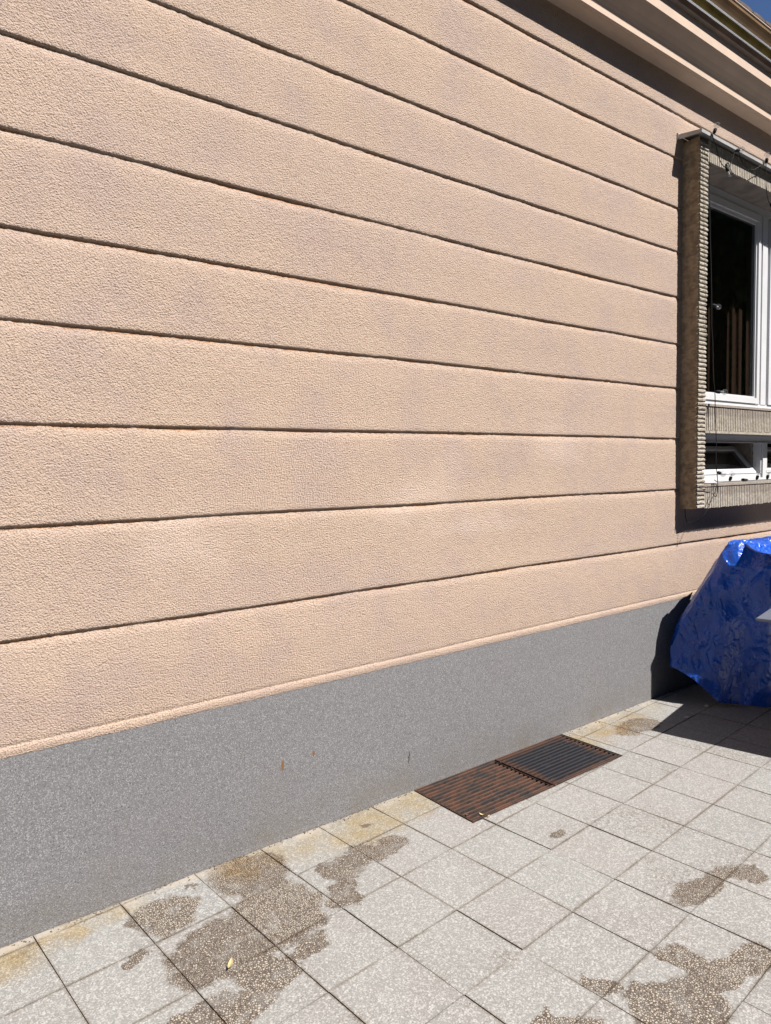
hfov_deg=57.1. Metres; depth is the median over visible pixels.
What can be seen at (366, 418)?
house
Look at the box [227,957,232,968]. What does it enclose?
fallen leaf
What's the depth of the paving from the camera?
2.59 m
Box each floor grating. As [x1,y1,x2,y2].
[414,760,553,822]
[495,734,620,785]
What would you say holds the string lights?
hanging from the house
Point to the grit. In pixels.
(340, 821)
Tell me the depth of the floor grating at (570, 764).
3.97 m
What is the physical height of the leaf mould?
0.016 m
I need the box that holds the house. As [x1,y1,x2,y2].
[0,0,770,947]
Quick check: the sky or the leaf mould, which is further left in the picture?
the leaf mould
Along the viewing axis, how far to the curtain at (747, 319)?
6.47 m
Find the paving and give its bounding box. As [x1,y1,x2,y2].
[0,683,770,1023]
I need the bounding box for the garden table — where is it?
[756,609,770,622]
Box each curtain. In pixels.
[706,218,743,394]
[744,234,751,395]
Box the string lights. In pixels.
[685,125,770,522]
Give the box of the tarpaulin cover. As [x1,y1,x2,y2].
[670,536,770,706]
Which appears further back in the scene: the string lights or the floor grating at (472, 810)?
the string lights
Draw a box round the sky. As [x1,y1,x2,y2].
[740,0,770,22]
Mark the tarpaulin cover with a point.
(720, 647)
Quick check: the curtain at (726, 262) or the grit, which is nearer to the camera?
the grit
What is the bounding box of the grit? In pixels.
[3,683,736,1011]
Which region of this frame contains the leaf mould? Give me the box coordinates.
[438,743,602,810]

